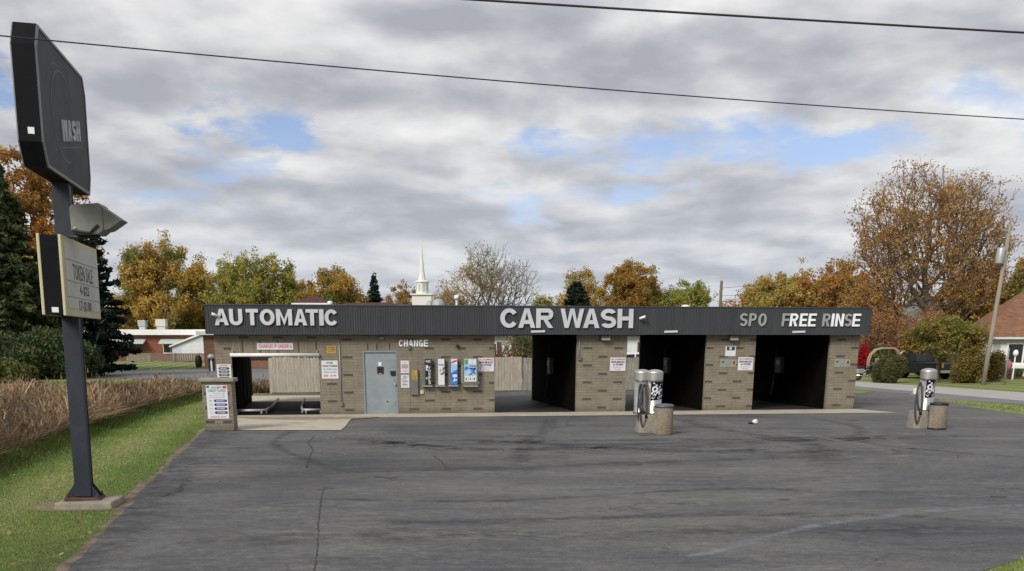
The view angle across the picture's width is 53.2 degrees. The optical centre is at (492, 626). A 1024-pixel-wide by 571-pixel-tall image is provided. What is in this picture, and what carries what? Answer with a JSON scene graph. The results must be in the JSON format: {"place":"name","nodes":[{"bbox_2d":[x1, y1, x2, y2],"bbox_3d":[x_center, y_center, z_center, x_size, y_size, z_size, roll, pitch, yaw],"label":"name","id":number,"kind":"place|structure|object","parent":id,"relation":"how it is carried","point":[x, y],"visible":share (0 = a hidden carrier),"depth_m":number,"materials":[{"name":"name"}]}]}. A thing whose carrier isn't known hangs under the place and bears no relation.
{"place":"outdoors","nodes":[
{"label":"outdoors","id":0,"kind":"place"},
{"bbox_2d":[0,390,202,485],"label":"verge grass","id":1,"kind":"structure","parent":0,"point":[29,453],"depth_m":26.12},
{"bbox_2d":[85,319,204,360],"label":"brick house","id":2,"kind":"structure","parent":0,"point":[161,338],"depth_m":137.13,"materials":[{"name":"red brick"}]},
{"bbox_2d":[169,335,204,361],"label":"garage","id":3,"kind":"structure","parent":0,"point":[193,344],"depth_m":130.74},
{"bbox_2d":[181,342,203,360],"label":"garage door","id":4,"kind":"structure","parent":3,"relation":"in","point":[196,347],"depth_m":130.84,"materials":[{"name":"white"}]},
{"bbox_2d":[93,369,316,383],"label":"back road","id":5,"kind":"structure","parent":0,"point":[256,373],"depth_m":80.12,"materials":[{"name":"asphalt"}]},
{"bbox_2d":[238,401,320,414],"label":"bay floor","id":6,"kind":"structure","parent":0,"point":[286,408],"depth_m":39.81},
{"bbox_2d":[237,398,279,414],"bbox_3d":[-8.552,-8.594,39.654,1.054,0.188,7.785,0,16,-1],"label":"guide rail","id":7,"kind":"object","parent":6,"relation":"on","point":[260,410],"visible":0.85,"depth_m":36.02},
{"bbox_2d":[252,395,319,401],"bbox_3d":[-7.100,-10.482,46.786,11.100,0.001,5.300,-2,16,-9],"label":"apron","id":8,"kind":"object","parent":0,"point":[286,398],"visible":0.17,"depth_m":46.28,"materials":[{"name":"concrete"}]},
{"bbox_2d":[236,418,350,429],"bbox_3d":[-6.524,-6.451,32.305,4.262,0.001,5.532,0,16,0],"label":"apron","id":9,"kind":"object","parent":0,"point":[283,424],"visible":0.85,"depth_m":31.62,"materials":[{"name":"concrete"}]},
{"bbox_2d":[238,417,372,419],"bbox_3d":[-6.296,-6.982,34.191,5.015,0.001,1.362,0,16,0],"label":"apron stain","id":10,"kind":"object","parent":9,"relation":"on","point":[297,418],"visible":0.97,"depth_m":34.48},
{"bbox_2d":[410,239,433,304],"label":"church","id":11,"kind":"structure","parent":0,"point":[421,296],"depth_m":179.18,"materials":[{"name":"white"}]},
{"bbox_2d":[0,361,1023,570],"bbox_3d":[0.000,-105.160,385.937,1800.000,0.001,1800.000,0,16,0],"label":"ground","id":12,"kind":"structure","parent":0,"point":[1014,385],"depth_m":23.26,"materials":[{"name":"plant"}]},
{"bbox_2d":[0,331,20,357],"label":"bush","id":13,"kind":"object","parent":12,"relation":"on","point":[4,343],"visible":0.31,"depth_m":68.78,"materials":[{"name":"green plant"}]},
{"bbox_2d":[0,357,38,383],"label":"bush","id":14,"kind":"object","parent":12,"relation":"on","point":[14,368],"visible":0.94,"depth_m":63.15,"materials":[{"name":"green plant"}]},
{"bbox_2d":[1,341,54,379],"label":"bush","id":15,"kind":"object","parent":12,"relation":"on","point":[22,353],"visible":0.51,"depth_m":68.36,"materials":[{"name":"green plant"}]},
{"bbox_2d":[0,163,60,344],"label":"evergreen tree","id":16,"kind":"object","parent":12,"relation":"on","point":[18,310],"visible":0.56,"depth_m":71.10,"materials":[{"name":"green plant"}]},
{"bbox_2d":[6,324,85,378],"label":"bush","id":17,"kind":"object","parent":12,"relation":"on","point":[53,348],"visible":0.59,"depth_m":69.25,"materials":[{"name":"green plant"}]},
{"bbox_2d":[0,144,109,264],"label":"orange tree","id":18,"kind":"object","parent":12,"relation":"on","point":[37,190],"visible":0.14,"depth_m":83.78,"materials":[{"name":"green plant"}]},
{"bbox_2d":[30,253,85,342],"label":"evergreen tree","id":19,"kind":"object","parent":12,"relation":"on","point":[35,258],"visible":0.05,"depth_m":73.29,"materials":[{"name":"green plant"}]},
{"bbox_2d":[28,499,133,510],"bbox_3d":[-6.415,-1.940,16.224,1.670,0.001,1.309,0,16,0],"label":"dirt patch","id":20,"kind":"object","parent":12,"relation":"on","point":[127,503],"visible":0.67,"depth_m":15.94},
{"bbox_2d":[59,339,104,377],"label":"bush","id":21,"kind":"object","parent":12,"relation":"on","point":[93,361],"visible":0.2,"depth_m":72.18,"materials":[{"name":"green plant"}]},
{"bbox_2d":[54,495,124,508],"bbox_3d":[-6.360,-1.924,16.178,0.894,0.205,0.834,-1,16,-5],"label":"concrete pad","id":22,"kind":"object","parent":12,"relation":"on","point":[109,501],"visible":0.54,"depth_m":15.80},
{"bbox_2d":[9,22,105,500],"bbox_3d":[-6.318,-5.039,15.191,0.540,6.327,3.106,-1,16,-10],"label":"pole sign","id":23,"kind":"object","parent":22,"relation":"on","point":[50,110],"visible":1,"depth_m":14.60,"materials":[{"name":"black metal"}]},
{"bbox_2d":[63,203,127,238],"bbox_3d":[-5.750,-5.839,14.723,0.878,0.475,0.389,-1,16,-4],"label":"pole floodlight","id":24,"kind":"object","parent":23,"relation":"attached to","point":[93,221],"visible":0.97,"depth_m":14.58,"materials":[{"name":"grey metal"}]},
{"bbox_2d":[0,400,204,570],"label":"grass","id":25,"kind":"structure","parent":12,"relation":"on","point":[162,423],"depth_m":19.30,"materials":[{"name":"plant"}]},
{"bbox_2d":[76,234,142,375],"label":"pine tree","id":26,"kind":"object","parent":12,"relation":"on","point":[101,332],"visible":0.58,"depth_m":76.12,"materials":[{"name":"green plant"}]},
{"bbox_2d":[55,430,202,570],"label":"dirt strip","id":27,"kind":"object","parent":12,"relation":"on","point":[65,565],"visible":0.98,"depth_m":15.39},
{"bbox_2d":[126,353,150,361],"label":"fence","id":28,"kind":"object","parent":12,"relation":"on","point":[140,357],"visible":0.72,"depth_m":130.07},
{"bbox_2d":[0,369,282,453],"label":"cattails","id":29,"kind":"object","parent":12,"relation":"on","point":[54,422],"visible":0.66,"depth_m":33.70,"materials":[{"name":"plant"}]},
{"bbox_2d":[0,366,268,450],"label":"seed heads","id":30,"kind":"object","parent":29,"relation":"on","point":[49,401],"visible":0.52,"depth_m":35.56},
{"bbox_2d":[111,229,218,328],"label":"golden tree","id":31,"kind":"object","parent":12,"relation":"on","point":[148,276],"visible":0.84,"depth_m":148.20,"materials":[{"name":"yellow plant"}]},
{"bbox_2d":[150,353,204,361],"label":"fence","id":32,"kind":"object","parent":12,"relation":"on","point":[177,357],"visible":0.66,"depth_m":130.04,"materials":[{"name":"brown wood"}]},
{"bbox_2d":[198,249,264,303],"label":"broadleaf tree","id":33,"kind":"object","parent":12,"relation":"on","point":[225,275],"visible":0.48,"depth_m":140.61,"materials":[{"name":"green plant"}]},
{"bbox_2d":[196,331,315,368],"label":"brick building","id":34,"kind":"structure","parent":12,"relation":"on","point":[256,362],"depth_m":97.34,"materials":[{"name":"red brick"}]},
{"bbox_2d":[228,246,305,303],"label":"broadleaf tree","id":35,"kind":"object","parent":12,"relation":"on","point":[257,291],"visible":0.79,"depth_m":139.22,"materials":[{"name":"green plant"}]},
{"bbox_2d":[291,296,335,304],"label":"house","id":36,"kind":"structure","parent":12,"relation":"on","point":[315,300],"depth_m":103.35,"materials":[{"name":"brown"}]},
{"bbox_2d":[289,262,370,303],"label":"golden tree","id":37,"kind":"object","parent":12,"relation":"on","point":[341,286],"visible":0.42,"depth_m":141.43,"materials":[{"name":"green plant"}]},
{"bbox_2d":[367,271,382,302],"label":"spruce tree","id":38,"kind":"object","parent":12,"relation":"on","point":[375,295],"visible":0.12,"depth_m":132.86,"materials":[{"name":"green plant"}]},
{"bbox_2d":[268,356,521,393],"bbox_3d":[-4.780,-12.789,51.774,12.801,1.790,0.158,-3,16,-11],"label":"wooden fence","id":39,"kind":"object","parent":12,"relation":"on","point":[510,377],"visible":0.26,"depth_m":50.85,"materials":[{"name":"brown wood"}]},
{"bbox_2d":[380,278,415,304],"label":"brown tree","id":40,"kind":"object","parent":12,"relation":"on","point":[404,296],"visible":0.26,"depth_m":202.99,"materials":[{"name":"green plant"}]},
{"bbox_2d":[433,240,540,305],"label":"bare tree","id":41,"kind":"object","parent":12,"relation":"on","point":[450,299],"visible":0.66,"depth_m":110.39,"materials":[{"name":"grey plant"}]},
{"bbox_2d":[495,336,528,359],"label":"bare tree","id":42,"kind":"object","parent":12,"relation":"on","point":[498,351],"visible":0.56,"depth_m":71.10,"materials":[{"name":"grey plant"}]},
{"bbox_2d":[502,336,531,375],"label":"broadleaf tree","id":43,"kind":"object","parent":12,"relation":"on","point":[525,341],"visible":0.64,"depth_m":76.73,"materials":[{"name":"green plant"}]},
{"bbox_2d":[203,304,872,413],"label":"car wash building","id":44,"kind":"structure","parent":12,"relation":"on","point":[698,377],"depth_m":36.86,"materials":[{"name":"beige brick"}]},
{"bbox_2d":[216,364,231,377],"bbox_3d":[-9.240,-8.713,35.205,0.480,0.650,0.017,-2,16,-9],"label":"wall sign","id":45,"kind":"object","parent":44,"relation":"attached to","point":[223,370],"visible":0.82,"depth_m":35.17,"materials":[{"name":"white"}]},
{"bbox_2d":[235,357,252,404],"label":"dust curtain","id":46,"kind":"object","parent":44,"relation":"hanging from","point":[244,377],"visible":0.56,"depth_m":39.09,"materials":[{"name":"fabric"}]},
{"bbox_2d":[230,350,318,356],"bbox_3d":[-7.502,-9.427,35.227,3.020,0.227,0.128,-2,16,-9],"label":"bay crossbar","id":47,"kind":"object","parent":44,"relation":"attached to","point":[232,354],"visible":1,"depth_m":35.19,"materials":[{"name":"white paint"}]},
{"bbox_2d":[257,343,292,349],"bbox_3d":[-7.491,-9.667,35.219,1.220,0.220,0.024,-2,16,-8],"label":"wall sign","id":48,"kind":"object","parent":44,"relation":"attached to","point":[274,346],"visible":1,"depth_m":35.21,"materials":[{"name":"white"}]},
{"bbox_2d":[215,309,336,324],"bbox_3d":[-7.332,-10.501,34.656,4.075,0.530,0.052,-2,16,-9],"label":"fascia lettering","id":49,"kind":"object","parent":44,"relation":"attached to","point":[278,315],"visible":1,"depth_m":34.65,"materials":[{"name":"plastic"}]},
{"bbox_2d":[321,361,337,378],"bbox_3d":[-5.678,-8.988,35.707,0.570,0.610,0.015,-2,16,-9],"label":"wall sign","id":50,"kind":"object","parent":44,"relation":"attached to","point":[329,369],"visible":1,"depth_m":35.70,"materials":[{"name":"white"}]},
{"bbox_2d":[410,369,417,394],"bbox_3d":[-2.767,-8.680,36.221,0.270,0.880,0.098,-2,16,-9],"label":"electric panel","id":51,"kind":"object","parent":44,"relation":"attached to","point":[414,381],"visible":1,"depth_m":36.18,"materials":[{"name":"grey metal"}]},
{"bbox_2d":[422,358,432,386],"bbox_3d":[-2.310,-8.995,36.139,0.355,0.970,0.228,-2,16,-9],"label":"towel dispenser","id":52,"kind":"object","parent":44,"relation":"attached to","point":[426,372],"visible":1,"depth_m":36.08,"materials":[{"name":"grey metal"}]},
{"bbox_2d":[435,358,444,386],"bbox_3d":[-1.856,-9.014,36.208,0.355,0.970,0.228,-2,16,-9],"label":"towel dispenser","id":53,"kind":"object","parent":44,"relation":"attached to","point":[439,372],"visible":1,"depth_m":36.15,"materials":[{"name":"grey metal"}]},
{"bbox_2d":[448,358,457,386],"bbox_3d":[-1.401,-9.033,36.276,0.355,0.970,0.228,-2,16,-9],"label":"towel dispenser","id":54,"kind":"object","parent":44,"relation":"attached to","point":[452,372],"visible":1,"depth_m":36.22,"materials":[{"name":"blue metal"}]},
{"bbox_2d":[461,358,478,386],"bbox_3d":[-0.789,-9.040,36.357,0.640,1.000,0.260,-2,16,-9],"label":"vending machine","id":55,"kind":"object","parent":44,"relation":"attached to","point":[469,372],"visible":1,"depth_m":36.24,"materials":[{"name":"multicoloured metal"}]},
{"bbox_2d":[478,358,493,370],"bbox_3d":[-0.230,-9.362,36.486,0.580,0.470,0.015,-2,16,-9],"label":"wall sign","id":56,"kind":"object","parent":44,"relation":"attached to","point":[485,364],"visible":1,"depth_m":36.48,"materials":[{"name":"white"}]},
{"bbox_2d":[544,343,553,395],"bbox_3d":[2.285,-10.354,41.182,0.220,2.107,0.768,-2,16,-9],"label":"wash control box","id":57,"kind":"object","parent":44,"relation":"attached to","point":[550,365],"visible":1,"depth_m":40.85,"materials":[{"name":"metal"}]},
{"bbox_2d":[500,308,633,327],"bbox_3d":[2.657,-10.919,36.160,4.816,0.655,0.052,-2,16,-9],"label":"fascia lettering","id":58,"kind":"object","parent":44,"relation":"attached to","point":[577,322],"visible":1,"depth_m":36.15,"materials":[{"name":"plastic"}]},
{"bbox_2d":[610,358,625,370],"bbox_3d":[4.572,-9.564,37.209,0.580,0.470,0.015,-2,16,-9],"label":"wall sign","id":59,"kind":"object","parent":44,"relation":"attached to","point":[617,364],"visible":1,"depth_m":37.21,"materials":[{"name":"white"}]},
{"bbox_2d":[662,343,671,386],"bbox_3d":[7.107,-10.557,41.908,0.220,2.107,0.768,-2,16,-9],"label":"wash control box","id":60,"kind":"object","parent":44,"relation":"attached to","point":[666,364],"visible":0.89,"depth_m":41.61,"materials":[{"name":"metal"}]},
{"bbox_2d":[738,357,752,369],"bbox_3d":[9.403,-9.767,37.937,0.580,0.470,0.015,-2,16,-9],"label":"wall sign","id":61,"kind":"object","parent":44,"relation":"attached to","point":[745,363],"visible":1,"depth_m":37.93,"materials":[{"name":"white"}]},
{"bbox_2d":[740,313,766,325],"bbox_3d":[9.507,-11.182,37.206,1.015,0.450,0.037,-2,16,-9],"label":"fascia lettering","id":62,"kind":"object","parent":44,"relation":"attached to","point":[754,318],"visible":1,"depth_m":37.19},
{"bbox_2d":[770,343,784,393],"bbox_3d":[11.898,-10.758,42.629,0.220,2.107,0.768,-2,16,-9],"label":"wash control box","id":63,"kind":"object","parent":44,"relation":"attached to","point":[779,365],"visible":1,"depth_m":42.40,"materials":[{"name":"metal"}]},
{"bbox_2d":[781,313,816,325],"bbox_3d":[11.255,-11.256,37.469,1.344,0.450,0.038,-2,16,-9],"label":"fascia lettering","id":64,"kind":"object","parent":44,"relation":"attached to","point":[791,315],"visible":1,"depth_m":37.44},
{"bbox_2d":[822,314,860,325],"bbox_3d":[12.898,-11.325,37.716,1.514,0.450,0.038,-2,16,-9],"label":"fascia lettering","id":65,"kind":"object","parent":44,"relation":"attached to","point":[841,321],"visible":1,"depth_m":37.69},
{"bbox_2d":[531,293,555,305],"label":"broadleaf tree","id":66,"kind":"object","parent":12,"relation":"on","point":[548,302],"visible":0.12,"depth_m":161.76,"materials":[{"name":"green plant"}]},
{"bbox_2d":[68,390,1023,570],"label":"parking lot","id":67,"kind":"structure","parent":12,"relation":"on","point":[225,509],"depth_m":17.05,"materials":[{"name":"asphalt"}]},
{"bbox_2d":[198,377,237,430],"bbox_3d":[-7.902,-6.457,29.614,1.000,1.470,0.760,-1,16,-4],"label":"brick pedestal","id":68,"kind":"object","parent":67,"relation":"on","point":[230,423],"visible":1,"depth_m":29.41,"materials":[{"name":"brick"}]},
{"bbox_2d":[206,385,228,418],"bbox_3d":[-7.879,-6.443,29.286,0.600,0.940,0.017,-1,16,-4],"label":"wall sign","id":69,"kind":"object","parent":68,"relation":"attached to","point":[217,402],"visible":1,"depth_m":29.28,"materials":[{"name":"white"}]},
{"bbox_2d":[522,357,638,390],"bbox_3d":[7.882,-13.288,53.636,12.687,1.750,0.158,-2,16,-5],"label":"wooden fence","id":70,"kind":"object","parent":67,"relation":"on","point":[632,365],"visible":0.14,"depth_m":53.22,"materials":[{"name":"brown wood"}]},
{"bbox_2d":[633,369,662,432],"bbox_3d":[4.429,-6.439,29.098,0.789,1.737,0.729,-1,16,-3],"label":"vacuum station","id":71,"kind":"object","parent":67,"relation":"on","point":[647,391],"visible":0.98,"depth_m":28.87,"materials":[{"name":"metal"}]},
{"bbox_2d":[654,403,673,434],"bbox_3d":[4.760,-5.765,28.344,0.536,0.845,0.536,-6,17,-19],"label":"trash bin","id":72,"kind":"object","parent":67,"relation":"on","point":[663,422],"visible":1,"depth_m":28.15,"materials":[{"name":"concrete"}]},
{"bbox_2d":[907,368,937,428],"bbox_3d":[12.808,-6.825,30.481,0.694,1.737,0.696,-2,16,-6],"label":"vacuum station","id":73,"kind":"object","parent":67,"relation":"on","point":[919,416],"visible":0.98,"depth_m":30.25,"materials":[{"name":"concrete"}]},
{"bbox_2d":[927,402,948,429],"bbox_3d":[13.120,-6.200,30.060,0.536,0.760,0.536,-6,17,-19],"label":"trash bin","id":74,"kind":"object","parent":67,"relation":"on","point":[938,415],"visible":1,"depth_m":29.88,"materials":[{"name":"concrete"}]},
{"bbox_2d":[564,281,590,305],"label":"conifer tree","id":75,"kind":"object","parent":12,"relation":"on","point":[576,293],"visible":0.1,"depth_m":132.80,"materials":[{"name":"green plant"}]},
{"bbox_2d":[559,265,610,305],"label":"golden tree","id":76,"kind":"object","parent":12,"relation":"on","point":[599,293],"visible":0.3,"depth_m":151.27,"materials":[{"name":"yellow plant"}]},
{"bbox_2d":[600,257,663,305],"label":"orange tree","id":77,"kind":"object","parent":12,"relation":"on","point":[630,287],"visible":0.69,"depth_m":139.22,"materials":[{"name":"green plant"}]},
{"bbox_2d":[650,284,696,306],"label":"broadleaf tree","id":78,"kind":"object","parent":12,"relation":"on","point":[668,298],"visible":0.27,"depth_m":141.94,"materials":[{"name":"green plant"}]},
{"bbox_2d":[671,279,719,306],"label":"broadleaf tree","id":79,"kind":"object","parent":12,"relation":"on","point":[701,294],"visible":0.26,"depth_m":148.78,"materials":[{"name":"green plant"}]},
{"bbox_2d":[737,257,826,306],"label":"golden tree","id":80,"kind":"object","parent":12,"relation":"on","point":[755,298],"visible":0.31,"depth_m":117.40,"materials":[{"name":"yellow plant"}]},
{"bbox_2d":[785,257,883,306],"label":"orange tree","id":81,"kind":"object","parent":12,"relation":"on","point":[826,291],"visible":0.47,"depth_m":112.43,"materials":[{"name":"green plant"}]},
{"bbox_2d":[857,344,872,374],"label":"red bush","id":82,"kind":"object","parent":12,"relation":"on","point":[863,353],"visible":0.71,"depth_m":78.94,"materials":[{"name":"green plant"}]},
{"bbox_2d":[856,358,878,379],"bbox_3d":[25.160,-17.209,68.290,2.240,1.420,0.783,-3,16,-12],"label":"car","id":83,"kind":"object","parent":12,"relation":"on","point":[860,371],"visible":0.57,"depth_m":68.12,"materials":[{"name":"silver metal"}]},
{"bbox_2d":[836,281,912,345],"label":"brown tree","id":84,"kind":"object","parent":12,"relation":"on","point":[856,303],"visible":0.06,"depth_m":94.23,"materials":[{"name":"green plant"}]},
{"bbox_2d":[870,344,892,369],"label":"evergreen bush","id":85,"kind":"object","parent":12,"relation":"on","point":[883,353],"visible":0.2,"depth_m":80.68,"materials":[{"name":"green plant"}]},
{"bbox_2d":[871,353,908,382],"bbox_3d":[24.958,-16.219,64.059,1.848,1.854,2.115,-5,16,-16],"label":"clipped bush","id":86,"kind":"object","parent":12,"relation":"on","point":[890,370],"visible":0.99,"depth_m":63.61,"materials":[{"name":"green plant"}]},
{"bbox_2d":[859,302,921,356],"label":"red brown tree","id":87,"kind":"object","parent":12,"relation":"on","point":[882,329],"visible":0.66,"depth_m":83.20,"materials":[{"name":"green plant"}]},
{"bbox_2d":[899,351,954,378],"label":"parked pickup","id":88,"kind":"object","parent":12,"relation":"on","point":[916,363],"visible":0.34,"depth_m":70.96,"materials":[{"name":"black paint"}]},
{"bbox_2d":[894,296,959,352],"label":"red brown tree","id":89,"kind":"object","parent":12,"relation":"on","point":[927,312],"visible":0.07,"depth_m":85.88,"materials":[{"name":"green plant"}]},
{"bbox_2d":[834,154,1022,329],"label":"giant orange tree","id":90,"kind":"object","parent":12,"relation":"on","point":[896,244],"visible":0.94,"depth_m":90.67,"materials":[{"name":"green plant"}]},
{"bbox_2d":[891,311,997,381],"bbox_3d":[28.443,-17.572,64.207,5.082,4.522,5.386,-6,17,-20],"label":"crab apple tree","id":91,"kind":"object","parent":12,"relation":"on","point":[940,337],"visible":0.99,"depth_m":63.58,"materials":[{"name":"green plant"}]},
{"bbox_2d":[923,259,1015,345],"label":"orange tree","id":92,"kind":"object","parent":12,"relation":"on","point":[983,310],"visible":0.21,"depth_m":101.00,"materials":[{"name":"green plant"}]},
{"bbox_2d":[949,347,989,382],"bbox_3d":[29.601,-16.247,63.474,2.233,2.232,2.239,0,16,0],"label":"russet bush","id":93,"kind":"object","parent":12,"relation":"on","point":[967,366],"visible":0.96,"depth_m":62.92,"materials":[{"name":"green plant"}]},
{"bbox_2d":[942,398,1023,570],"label":"grass","id":94,"kind":"structure","parent":12,"relation":"on","point":[1014,565],"depth_m":37.16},
{"bbox_2d":[963,290,1023,378],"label":"house","id":95,"kind":"structure","parent":12,"relation":"on","point":[1009,327],"depth_m":71.49,"materials":[{"name":"white"}]},
{"bbox_2d":[1005,342,1023,364],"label":"window","id":96,"kind":"structure","parent":95,"relation":"in","point":[1019,346],"depth_m":71.26,"materials":[{"name":"white paint"}]},
{"bbox_2d":[986,350,1006,381],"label":"russet bush","id":97,"kind":"object","parent":12,"relation":"on","point":[997,366],"visible":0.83,"depth_m":65.55,"materials":[{"name":"brown plant"}]},
{"bbox_2d":[981,224,1015,384],"bbox_3d":[29.595,-18.783,60.111,0.888,9.250,0.488,3,16,-1],"label":"utility pole","id":98,"kind":"object","parent":12,"relation":"on","point":[1001,254],"visible":0.95,"depth_m":59.94,"materials":[{"name":"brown wood"}]},
{"bbox_2d":[722,269,999,301],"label":"service wire","id":99,"kind":"object","parent":98,"relation":"attached to","point":[863,291],"visible":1,"depth_m":72.87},
{"bbox_2d":[994,245,1023,304],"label":"golden tree","id":100,"kind":"object","parent":12,"relation":"on","point":[1016,281],"visible":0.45,"depth_m":98.73,"materials":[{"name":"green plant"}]},
{"bbox_2d":[0,35,1023,119],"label":"overhead cable","id":101,"kind":"object","parent":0,"point":[484,79],"visible":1,"depth_m":14.35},
{"bbox_2d":[0,0,1023,315],"label":"sky","id":102,"kind":"structure","parent":0,"point":[314,167],"materials":[{"name":"grey"}]},
{"bbox_2d":[495,399,574,412],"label":"bay floor","id":103,"kind":"structure","parent":0,"point":[516,405],"depth_m":40.42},
{"bbox_2d":[237,409,896,416],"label":"walkway","id":104,"kind":"structure","parent":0,"point":[614,413],"depth_m":36.55,"materials":[{"name":"concrete"}]},
{"bbox_2d":[495,336,639,366],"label":"house","id":105,"kind":"structure","parent":0,"point":[632,343],"depth_m":81.45,"materials":[{"name":"white"}]},
{"bbox_2d":[625,398,697,410],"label":"bay floor","id":106,"kind":"structure","parent":0,"point":[629,404],"depth_m":39.81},
{"bbox_2d":[468,0,1023,33],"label":"overhead cable","id":107,"kind":"object","parent":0,"point":[745,16],"visible":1,"depth_m":15.54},
{"bbox_2d":[521,379,1023,400],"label":"pale street","id":108,"kind":"structure","parent":0,"point":[986,393],"depth_m":52.81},
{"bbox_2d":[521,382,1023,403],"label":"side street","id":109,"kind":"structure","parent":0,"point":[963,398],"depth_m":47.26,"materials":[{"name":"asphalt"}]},
{"bbox_2d":[752,399,819,409],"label":"bay floor","id":110,"kind":"structure","parent":0,"point":[761,405],"depth_m":40.42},
{"bbox_2d":[863,293,949,347],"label":"house","id":111,"kind":"structure","parent":0,"point":[909,309],"depth_m":106.66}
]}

